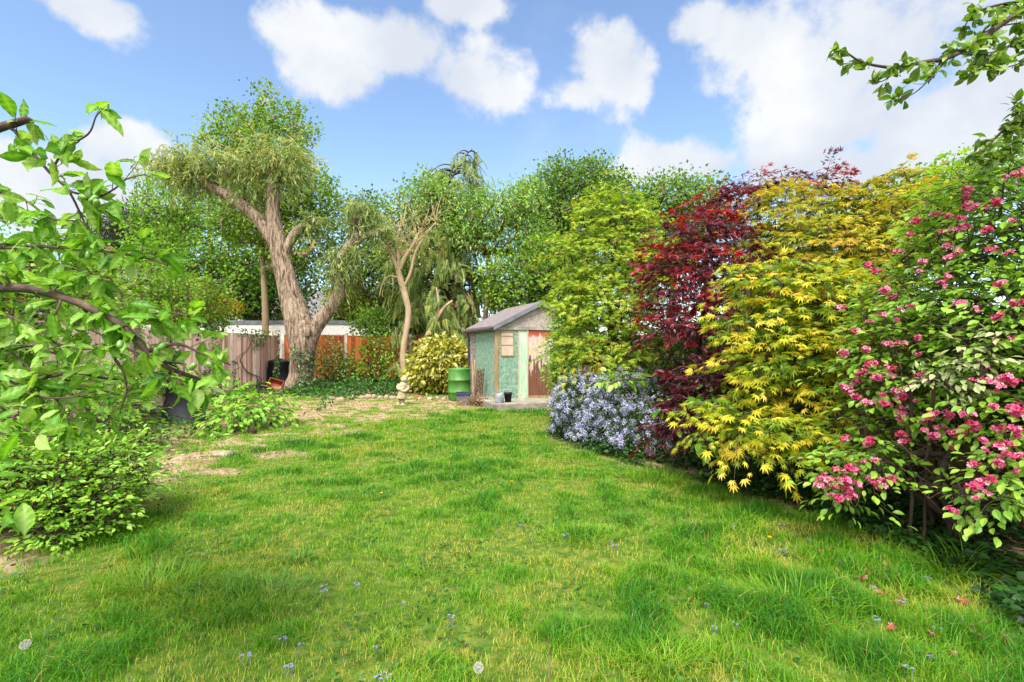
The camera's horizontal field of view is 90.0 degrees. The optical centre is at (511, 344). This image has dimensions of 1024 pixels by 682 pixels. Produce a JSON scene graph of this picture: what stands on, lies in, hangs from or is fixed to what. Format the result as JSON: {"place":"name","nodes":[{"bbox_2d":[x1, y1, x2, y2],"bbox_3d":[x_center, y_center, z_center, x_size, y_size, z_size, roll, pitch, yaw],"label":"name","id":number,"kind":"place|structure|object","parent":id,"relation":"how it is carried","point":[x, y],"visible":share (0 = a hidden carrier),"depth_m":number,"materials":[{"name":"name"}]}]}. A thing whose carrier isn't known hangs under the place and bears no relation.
{"place":"outdoors","nodes":[
{"label":"outdoors","id":0,"kind":"place"},
{"bbox_2d":[0,346,1023,681],"bbox_3d":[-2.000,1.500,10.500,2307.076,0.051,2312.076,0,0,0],"label":"ground","id":1,"kind":"structure","parent":0,"point":[456,628],"depth_m":3.36,"materials":[{"name":"green plant"}]},
{"bbox_2d":[18,639,31,663],"bbox_3d":[-2.204,1.418,2.319,0.047,0.164,0.047,0,0,0],"label":"dandelion clock","id":2,"kind":"object","parent":1,"relation":"on","point":[25,645],"visible":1,"depth_m":2.32,"materials":[{"name":"white plant"}]},
{"bbox_2d":[0,235,50,312],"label":"hedge shrub","id":3,"kind":"object","parent":1,"relation":"on","point":[7,300],"visible":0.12,"depth_m":11.03,"materials":[{"name":"green plant"}]},
{"bbox_2d":[0,225,149,321],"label":"hedge shrub","id":4,"kind":"object","parent":1,"relation":"on","point":[121,295],"visible":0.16,"depth_m":11.95,"materials":[{"name":"green plant"}]},
{"bbox_2d":[0,409,183,556],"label":"mounded shrub","id":5,"kind":"object","parent":1,"relation":"on","point":[50,502],"visible":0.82,"depth_m":3.97,"materials":[{"name":"green plant"}]},
{"bbox_2d":[28,246,159,320],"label":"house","id":6,"kind":"structure","parent":1,"relation":"on","point":[110,249],"depth_m":31.39,"materials":[{"name":"brick"}]},
{"bbox_2d":[57,512,162,543],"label":"grass tuft","id":7,"kind":"object","parent":1,"relation":"on","point":[142,528],"visible":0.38,"depth_m":4.04,"materials":[{"name":"green plant"}]},
{"bbox_2d":[36,385,195,457],"bbox_3d":[-5.399,1.120,6.937,2.082,1.192,2.019,0,0,0],"label":"shrub","id":8,"kind":"object","parent":1,"relation":"on","point":[132,423],"visible":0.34,"depth_m":6.92,"materials":[{"name":"green plant"}]},
{"bbox_2d":[0,92,233,535],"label":"plum tree","id":9,"kind":"object","parent":1,"relation":"on","point":[33,390],"visible":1,"depth_m":1.72,"materials":[{"name":"green plant"}]},
{"bbox_2d":[99,466,168,502],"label":"feathery weed","id":10,"kind":"object","parent":1,"relation":"on","point":[158,491],"visible":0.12,"depth_m":4.94,"materials":[{"name":"green plant"}]},
{"bbox_2d":[64,352,206,422],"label":"shrub","id":11,"kind":"object","parent":1,"relation":"on","point":[158,394],"visible":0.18,"depth_m":8.75,"materials":[{"name":"green plant"}]},
{"bbox_2d":[0,320,279,447],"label":"wooden fence","id":12,"kind":"object","parent":1,"relation":"on","point":[255,362],"visible":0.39,"depth_m":13.95,"materials":[{"name":"wood"}]},
{"bbox_2d":[13,307,223,419],"bbox_3d":[-7.220,0.501,10.370,0.250,2.050,6.998,0,0,-8],"label":"climbing ivy","id":13,"kind":"object","parent":12,"relation":"attached to","point":[139,333],"visible":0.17,"depth_m":10.53,"materials":[{"name":"green plant"}]},
{"bbox_2d":[232,328,280,394],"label":"climbing ivy","id":14,"kind":"object","parent":12,"relation":"attached to","point":[257,345],"visible":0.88,"depth_m":16.02,"materials":[{"name":"green plant"}]},
{"bbox_2d":[74,234,211,326],"bbox_3d":[-11.886,-0.865,16.078,4.752,4.743,3.429,0,0,0],"label":"hedge shrub","id":15,"kind":"object","parent":1,"relation":"on","point":[161,290],"visible":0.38,"depth_m":15.86,"materials":[{"name":"green plant"}]},
{"bbox_2d":[81,194,206,269],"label":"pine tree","id":16,"kind":"object","parent":1,"relation":"on","point":[110,232],"visible":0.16,"depth_m":32.91,"materials":[{"name":"green plant"}]},
{"bbox_2d":[68,554,229,613],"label":"grass tuft","id":17,"kind":"object","parent":1,"relation":"on","point":[156,573],"visible":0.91,"depth_m":3.12,"materials":[{"name":"green plant"}]},
{"bbox_2d":[158,375,207,424],"bbox_3d":[-6.350,1.043,9.900,0.808,0.914,0.804,0,0,-23],"label":"compost bin","id":18,"kind":"object","parent":1,"relation":"on","point":[180,408],"visible":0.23,"depth_m":9.61,"materials":[{"name":"black plastic"}]},
{"bbox_2d":[141,267,243,331],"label":"hedge shrub","id":19,"kind":"object","parent":1,"relation":"on","point":[212,297],"visible":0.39,"depth_m":18.84,"materials":[{"name":"green plant"}]},
{"bbox_2d":[106,167,300,319],"bbox_3d":[-15.480,-3.767,25.992,9.518,10.562,6.722,0,0,0],"label":"broadleaf tree","id":20,"kind":"object","parent":1,"relation":"on","point":[182,220],"visible":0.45,"depth_m":25.14,"materials":[{"name":"green plant"}]},
{"bbox_2d":[188,280,247,319],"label":"yellow bush","id":21,"kind":"object","parent":1,"relation":"on","point":[234,306],"visible":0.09,"depth_m":24.09,"materials":[{"name":"green plant"}]},
{"bbox_2d":[210,450,234,456],"bbox_3d":[-3.886,1.477,6.871,0.323,0.102,0.186,0,0,0],"label":"stone","id":22,"kind":"object","parent":1,"relation":"on","point":[214,453],"visible":0.62,"depth_m":6.81,"materials":[{"name":"beige stone"}]},
{"bbox_2d":[175,377,312,438],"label":"spreading bush","id":23,"kind":"object","parent":1,"relation":"on","point":[256,417],"visible":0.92,"depth_m":8.88,"materials":[{"name":"green plant"}]},
{"bbox_2d":[241,652,251,666],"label":"violet flower","id":24,"kind":"object","parent":1,"relation":"on","point":[249,653],"visible":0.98,"depth_m":2.40,"materials":[{"name":"purple plant"}]},
{"bbox_2d":[154,561,343,627],"bbox_3d":[-1.533,1.440,2.983,1.105,0.158,0.781,0,0,0],"label":"grass tuft","id":25,"kind":"object","parent":1,"relation":"on","point":[238,617],"visible":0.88,"depth_m":3.01,"materials":[{"name":"green plant"}]},
{"bbox_2d":[247,427,256,433],"bbox_3d":[-4.311,1.440,8.496,0.148,0.127,0.136,0,0,0],"label":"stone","id":26,"kind":"object","parent":1,"relation":"on","point":[252,430],"visible":0.91,"depth_m":8.45,"materials":[{"name":"stone"}]},
{"bbox_2d":[185,244,328,319],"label":"broadleaf tree","id":27,"kind":"object","parent":1,"relation":"on","point":[276,313],"visible":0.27,"depth_m":26.61,"materials":[{"name":"green plant"}]},
{"bbox_2d":[129,122,404,390],"bbox_3d":[-8.206,-2.594,17.006,9.298,8.820,3.678,0,0,0],"label":"willow tree","id":28,"kind":"object","parent":1,"relation":"on","point":[303,329],"visible":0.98,"depth_m":16.57,"materials":[{"name":"green plant"}]},
{"bbox_2d":[272,348,322,390],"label":"climbing ivy","id":29,"kind":"object","parent":28,"relation":"attached to","point":[275,374],"visible":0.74,"depth_m":16.43,"materials":[{"name":"green plant"}]},
{"bbox_2d":[181,76,357,334],"bbox_3d":[-9.929,-4.689,20.994,7.020,12.397,4.320,0,0,0],"label":"broadleaf tree","id":30,"kind":"object","parent":1,"relation":"on","point":[232,231],"visible":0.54,"depth_m":20.60,"materials":[{"name":"green plant"}]},
{"bbox_2d":[266,377,283,389],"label":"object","id":31,"kind":"object","parent":1,"relation":"on","point":[274,382],"visible":0.83,"depth_m":15.56,"materials":[{"name":"ceramic"}]},
{"bbox_2d":[266,358,289,388],"bbox_3d":[-8.000,0.993,17.600,0.848,1.015,0.844,0,0,0],"label":"compost bin","id":32,"kind":"object","parent":1,"relation":"on","point":[284,370],"visible":0.54,"depth_m":17.32,"materials":[{"name":"black plastic"}]},
{"bbox_2d":[142,320,419,357],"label":"garage","id":33,"kind":"structure","parent":1,"relation":"on","point":[330,328],"depth_m":21.60,"materials":[{"name":"white concrete"}]},
{"bbox_2d":[278,636,287,648],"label":"violet flower","id":34,"kind":"object","parent":1,"relation":"on","point":[284,640],"visible":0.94,"depth_m":2.55,"materials":[{"name":"plant"}]},
{"bbox_2d":[273,546,322,566],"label":"grass tuft","id":35,"kind":"object","parent":1,"relation":"on","point":[293,554],"visible":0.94,"depth_m":3.57,"materials":[{"name":"green plant"}]},
{"bbox_2d":[240,284,372,319],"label":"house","id":36,"kind":"structure","parent":1,"relation":"on","point":[317,306],"depth_m":37.80,"materials":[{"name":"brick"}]},
{"bbox_2d":[314,335,359,382],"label":"variegated shrub","id":37,"kind":"object","parent":1,"relation":"on","point":[325,360],"visible":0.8,"depth_m":18.18,"materials":[{"name":"green plant"}]},
{"bbox_2d":[337,397,344,401],"bbox_3d":[-4.457,1.460,13.353,0.256,0.178,0.166,0,0,43],"label":"edging stone","id":38,"kind":"object","parent":1,"relation":"on","point":[342,399],"visible":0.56,"depth_m":13.28,"materials":[{"name":"beige stone"}]},
{"bbox_2d":[315,281,376,319],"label":"yellow bush","id":39,"kind":"object","parent":1,"relation":"on","point":[343,313],"visible":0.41,"depth_m":23.67,"materials":[{"name":"green plant"}]},
{"bbox_2d":[331,485,395,501],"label":"grass tuft","id":40,"kind":"object","parent":1,"relation":"on","point":[352,490],"visible":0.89,"depth_m":5.07,"materials":[{"name":"green plant"}]},
{"bbox_2d":[314,322,413,384],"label":"scrambling shrub","id":41,"kind":"object","parent":1,"relation":"on","point":[372,366],"visible":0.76,"depth_m":17.99,"materials":[{"name":"green plant"}]},
{"bbox_2d":[312,183,433,319],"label":"broadleaf tree","id":42,"kind":"object","parent":1,"relation":"on","point":[369,293],"visible":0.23,"depth_m":24.36,"materials":[{"name":"green plant"}]},
{"bbox_2d":[342,298,457,335],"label":"bush","id":43,"kind":"object","parent":1,"relation":"on","point":[360,321],"visible":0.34,"depth_m":19.59,"materials":[{"name":"green plant"}]},
{"bbox_2d":[396,376,409,405],"bbox_3d":[-2.672,1.150,12.515,0.335,0.760,0.244,0,0,-9],"label":"stone statue","id":44,"kind":"object","parent":1,"relation":"on","point":[402,387],"visible":0.99,"depth_m":12.45,"materials":[{"name":"beige stone"}]},
{"bbox_2d":[342,174,465,375],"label":"pruned tree","id":45,"kind":"object","parent":1,"relation":"on","point":[398,264],"visible":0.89,"depth_m":17.34,"materials":[{"name":"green plant"}]},
{"bbox_2d":[362,162,467,280],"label":"broadleaf tree","id":46,"kind":"object","parent":1,"relation":"on","point":[403,194],"visible":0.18,"depth_m":22.05,"materials":[{"name":"green plant"}]},
{"bbox_2d":[369,273,480,328],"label":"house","id":47,"kind":"structure","parent":1,"relation":"on","point":[465,308],"depth_m":35.70,"materials":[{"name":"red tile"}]},
{"bbox_2d":[398,330,469,395],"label":"spotted shrub","id":48,"kind":"object","parent":1,"relation":"on","point":[436,358],"visible":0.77,"depth_m":15.05,"materials":[{"name":"yellow plant"}]},
{"bbox_2d":[423,287,452,341],"bbox_3d":[-2.649,-0.244,17.900,1.186,3.496,0.204,0,0,0],"label":"leaning trunk","id":49,"kind":"object","parent":1,"relation":"on","point":[440,312],"visible":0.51,"depth_m":17.85,"materials":[{"name":"brown plant"}]},
{"bbox_2d":[371,149,505,380],"bbox_3d":[-2.244,-2.744,19.593,5.803,9.482,5.705,0,0,-36],"label":"weeping conifer","id":50,"kind":"object","parent":1,"relation":"on","point":[444,281],"visible":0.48,"depth_m":18.81,"materials":[{"name":"green plant"}]},
{"bbox_2d":[281,333,604,383],"bbox_3d":[-2.540,0.592,19.000,11.980,2.016,0.110,0,0,0],"label":"wooden fence","id":51,"kind":"object","parent":1,"relation":"on","point":[345,338],"visible":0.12,"depth_m":18.98,"materials":[{"name":"wood"}]},
{"bbox_2d":[447,367,470,400],"bbox_3d":[-1.410,1.060,13.700,0.636,0.880,0.636,0,0,0],"label":"water barrel","id":52,"kind":"object","parent":1,"relation":"on","point":[458,379],"visible":0.85,"depth_m":13.45,"materials":[{"name":"green plastic"}]},
{"bbox_2d":[455,392,470,402],"bbox_3d":[-1.250,1.363,13.080,0.380,0.275,0.280,0,0,-3],"label":"planter tub","id":53,"kind":"object","parent":1,"relation":"on","point":[461,396],"visible":0.91,"depth_m":12.97,"materials":[{"name":"plastic"}]},
{"bbox_2d":[447,387,489,406],"bbox_3d":[-0.823,1.291,12.519,1.550,0.511,0.952,0,0,0],"label":"brush heap","id":54,"kind":"object","parent":1,"relation":"on","point":[477,400],"visible":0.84,"depth_m":12.48,"materials":[{"name":"brown plant"}]},
{"bbox_2d":[471,354,473,399],"bbox_3d":[-0.951,0.889,13.230,0.322,1.236,1.059,0,0,0],"label":"garden rake","id":55,"kind":"object","parent":1,"relation":"on","point":[472,376],"visible":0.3,"depth_m":13.23,"materials":[{"name":"paint"}]},
{"bbox_2d":[468,360,476,399],"bbox_3d":[-1.014,0.950,13.279,0.206,1.070,0.465,0,0,0],"label":"garden fork","id":56,"kind":"object","parent":1,"relation":"on","point":[473,380],"visible":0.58,"depth_m":13.27,"materials":[{"name":"paint"}]},
{"bbox_2d":[473,661,483,681],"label":"dandelion clock","id":57,"kind":"object","parent":1,"relation":"on","point":[477,664],"visible":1,"depth_m":2.15,"materials":[{"name":"white plant"}]},
{"bbox_2d":[474,368,484,398],"bbox_3d":[-0.836,1.052,13.155,0.300,0.880,0.123,0,0,-17],"label":"folded trellis","id":58,"kind":"object","parent":1,"relation":"on","point":[478,380],"visible":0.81,"depth_m":13.15,"materials":[{"name":"wood"}]},
{"bbox_2d":[403,166,560,319],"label":"broadleaf tree","id":59,"kind":"object","parent":1,"relation":"on","point":[497,229],"visible":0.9,"depth_m":18.27,"materials":[{"name":"green plant"}]},
{"bbox_2d":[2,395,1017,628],"bbox_3d":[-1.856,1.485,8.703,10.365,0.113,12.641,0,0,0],"label":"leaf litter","id":60,"kind":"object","parent":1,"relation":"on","point":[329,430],"visible":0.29,"depth_m":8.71,"materials":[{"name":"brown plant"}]},
{"bbox_2d":[0,375,1023,681],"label":"ground cover","id":61,"kind":"object","parent":1,"relation":"on","point":[1010,593],"visible":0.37,"depth_m":4.20,"materials":[{"name":"green plant"}]},
{"bbox_2d":[467,222,605,332],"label":"broadleaf tree","id":62,"kind":"object","parent":1,"relation":"on","point":[534,291],"visible":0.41,"depth_m":16.98,"materials":[{"name":"green plant"}]},
{"bbox_2d":[470,392,607,410],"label":"concrete slab","id":63,"kind":"structure","parent":1,"relation":"on","point":[520,403],"depth_m":11.90,"materials":[{"name":"beige concrete"}]},
{"bbox_2d":[494,391,503,402],"bbox_3d":[-0.294,1.221,11.871,0.207,0.258,0.333,0,0,-10],"label":"watering can","id":64,"kind":"object","parent":63,"relation":"on","point":[499,397],"visible":1,"depth_m":11.77,"materials":[{"name":"metal"}]},
{"bbox_2d":[504,392,511,401],"bbox_3d":[-0.092,1.238,11.950,0.200,0.225,0.199,0,0,0],"label":"plant pot","id":65,"kind":"object","parent":63,"relation":"on","point":[508,396],"visible":1,"depth_m":11.88,"materials":[{"name":"black plastic"}]},
{"bbox_2d":[463,301,581,398],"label":"garden shed","id":66,"kind":"structure","parent":63,"relation":"on","point":[504,342],"depth_m":12.89,"materials":[{"name":"green paint"}]},
{"bbox_2d":[500,331,513,355],"bbox_3d":[-0.117,-0.010,12.684,0.350,0.620,0.020,0,0,-19],"label":"window","id":67,"kind":"structure","parent":66,"relation":"in","point":[506,337],"depth_m":12.68,"materials":[{"name":"white glass"}]},
{"bbox_2d":[528,331,553,394],"bbox_3d":[0.767,0.475,12.994,0.759,1.630,0.090,0,0,-19],"label":"door","id":68,"kind":"structure","parent":66,"relation":"in","point":[535,385],"depth_m":12.95,"materials":[{"name":"paint"}]},
{"bbox_2d":[547,636,549,681],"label":"dry stalk","id":69,"kind":"object","parent":1,"relation":"on","point":[549,660],"visible":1,"depth_m":2.29,"materials":[{"name":"beige plant"}]},
{"bbox_2d":[535,295,598,419],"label":"shrub","id":70,"kind":"object","parent":1,"relation":"on","point":[556,375],"visible":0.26,"depth_m":10.44,"materials":[{"name":"green plant"}]},
{"bbox_2d":[501,147,654,279],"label":"broadleaf tree","id":71,"kind":"object","parent":1,"relation":"on","point":[574,184],"visible":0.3,"depth_m":24.06,"materials":[{"name":"green plant"}]},
{"bbox_2d":[534,519,630,549],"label":"grass tuft","id":72,"kind":"object","parent":1,"relation":"on","point":[591,526],"visible":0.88,"depth_m":4.02,"materials":[{"name":"green plant"}]},
{"bbox_2d":[542,365,673,461],"bbox_3d":[1.410,0.966,7.594,1.521,1.322,2.556,0,0,-36],"label":"ceanothus shrub","id":73,"kind":"object","parent":1,"relation":"on","point":[617,419],"visible":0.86,"depth_m":7.24,"materials":[{"name":"blue plant"}]},
{"bbox_2d":[528,168,696,396],"bbox_3d":[1.675,-0.820,8.434,2.882,4.661,2.840,0,0,0],"label":"japanese maple","id":74,"kind":"object","parent":1,"relation":"on","point":[609,238],"visible":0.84,"depth_m":8.26,"materials":[{"name":"green plant"}]},
{"bbox_2d":[619,461,696,484],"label":"grass tuft","id":75,"kind":"object","parent":1,"relation":"on","point":[651,473],"visible":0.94,"depth_m":5.67,"materials":[{"name":"green plant"}]},
{"bbox_2d":[606,628,730,681],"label":"grass tuft","id":76,"kind":"object","parent":1,"relation":"on","point":[670,657],"visible":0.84,"depth_m":2.38,"materials":[{"name":"green plant"}]},
{"bbox_2d":[598,159,743,360],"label":"broadleaf tree","id":77,"kind":"object","parent":1,"relation":"on","point":[660,187],"visible":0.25,"depth_m":13.10,"materials":[{"name":"green plant"}]},
{"bbox_2d":[594,363,761,469],"bbox_3d":[1.852,0.894,6.090,0.972,1.279,2.685,0,0,-25],"label":"bramble bush","id":78,"kind":"object","parent":1,"relation":"on","point":[697,446],"visible":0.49,"depth_m":5.91,"materials":[{"name":"green plant"}]},
{"bbox_2d":[629,345,785,459],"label":"japanese maple","id":79,"kind":"object","parent":1,"relation":"on","point":[681,379],"visible":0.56,"depth_m":5.55,"materials":[{"name":"red plant"}]},
{"bbox_2d":[617,321,798,436],"bbox_3d":[2.885,0.527,7.425,1.828,2.030,3.057,0,0,-35],"label":"understorey shrub","id":80,"kind":"object","parent":1,"relation":"on","point":[677,360],"visible":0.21,"depth_m":7.62,"materials":[{"name":"green plant"}]},
{"bbox_2d":[618,145,861,449],"bbox_3d":[3.460,-0.775,7.505,4.352,4.572,2.082,0,0,-37],"label":"japanese maple","id":81,"kind":"object","parent":1,"relation":"on","point":[674,308],"visible":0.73,"depth_m":6.83,"materials":[{"name":"red plant"}]},
{"bbox_2d":[665,245,928,502],"bbox_3d":[2.650,0.245,4.864,2.505,2.527,2.020,0,0,0],"label":"japanese maple","id":82,"kind":"object","parent":1,"relation":"on","point":[801,298],"visible":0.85,"depth_m":4.71,"materials":[{"name":"yellow plant"}]},
{"bbox_2d":[711,563,889,639],"bbox_3d":[1.570,1.409,2.873,0.893,0.200,0.828,0,0,36],"label":"grass tuft","id":83,"kind":"object","parent":1,"relation":"on","point":[772,587],"visible":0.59,"depth_m":2.92,"materials":[{"name":"green plant"}]},
{"bbox_2d":[620,311,1023,531],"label":"wooden fence","id":84,"kind":"object","parent":1,"relation":"on","point":[864,430],"visible":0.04,"depth_m":5.00,"materials":[{"name":"wood"}]},
{"bbox_2d":[719,152,984,334],"bbox_3d":[4.233,-0.464,6.475,3.070,3.929,2.569,0,0,0],"label":"japanese maple","id":85,"kind":"object","parent":1,"relation":"on","point":[860,236],"visible":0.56,"depth_m":6.41,"materials":[{"name":"yellow plant"}]},
{"bbox_2d":[718,135,1023,324],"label":"broadleaf tree","id":86,"kind":"object","parent":1,"relation":"on","point":[960,161],"visible":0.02,"depth_m":10.24,"materials":[{"name":"green plant"}]},
{"bbox_2d":[886,622,896,631],"bbox_3d":[1.955,1.461,2.635,0.069,0.053,0.052,0,0,-22],"label":"fallen blossom","id":87,"kind":"object","parent":1,"relation":"on","point":[889,626],"visible":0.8,"depth_m":2.64,"materials":[{"name":"pink plant"}]},
{"bbox_2d":[783,136,1023,547],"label":"weigela shrub","id":88,"kind":"object","parent":1,"relation":"on","point":[1002,433],"visible":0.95,"depth_m":3.61,"materials":[{"name":"green plant"}]},
{"bbox_2d":[826,0,1023,169],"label":"apple tree","id":89,"kind":"object","parent":1,"relation":"on","point":[998,60],"visible":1,"depth_m":2.93,"materials":[{"name":"green plant"}]},
{"bbox_2d":[868,322,1023,548],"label":"cream edged shrub","id":90,"kind":"object","parent":1,"relation":"on","point":[949,373],"visible":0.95,"depth_m":3.26,"materials":[{"name":"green plant"}]},
{"bbox_2d":[881,531,1023,584],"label":"grass tuft","id":91,"kind":"object","parent":1,"relation":"on","point":[959,565],"visible":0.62,"depth_m":3.31,"materials":[{"name":"green plant"}]},
{"bbox_2d":[955,595,968,603],"bbox_3d":[2.573,1.472,2.931,0.053,0.054,0.070,0,0,-40],"label":"fallen blossom","id":92,"kind":"object","parent":1,"relation":"on","point":[963,600],"visible":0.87,"depth_m":2.93,"materials":[{"name":"pink plant"}]},
{"bbox_2d":[0,0,1023,337],"label":"sky","id":93,"kind":"structure","parent":0,"point":[735,87],"materials":[{"name":"blue"}]}
]}

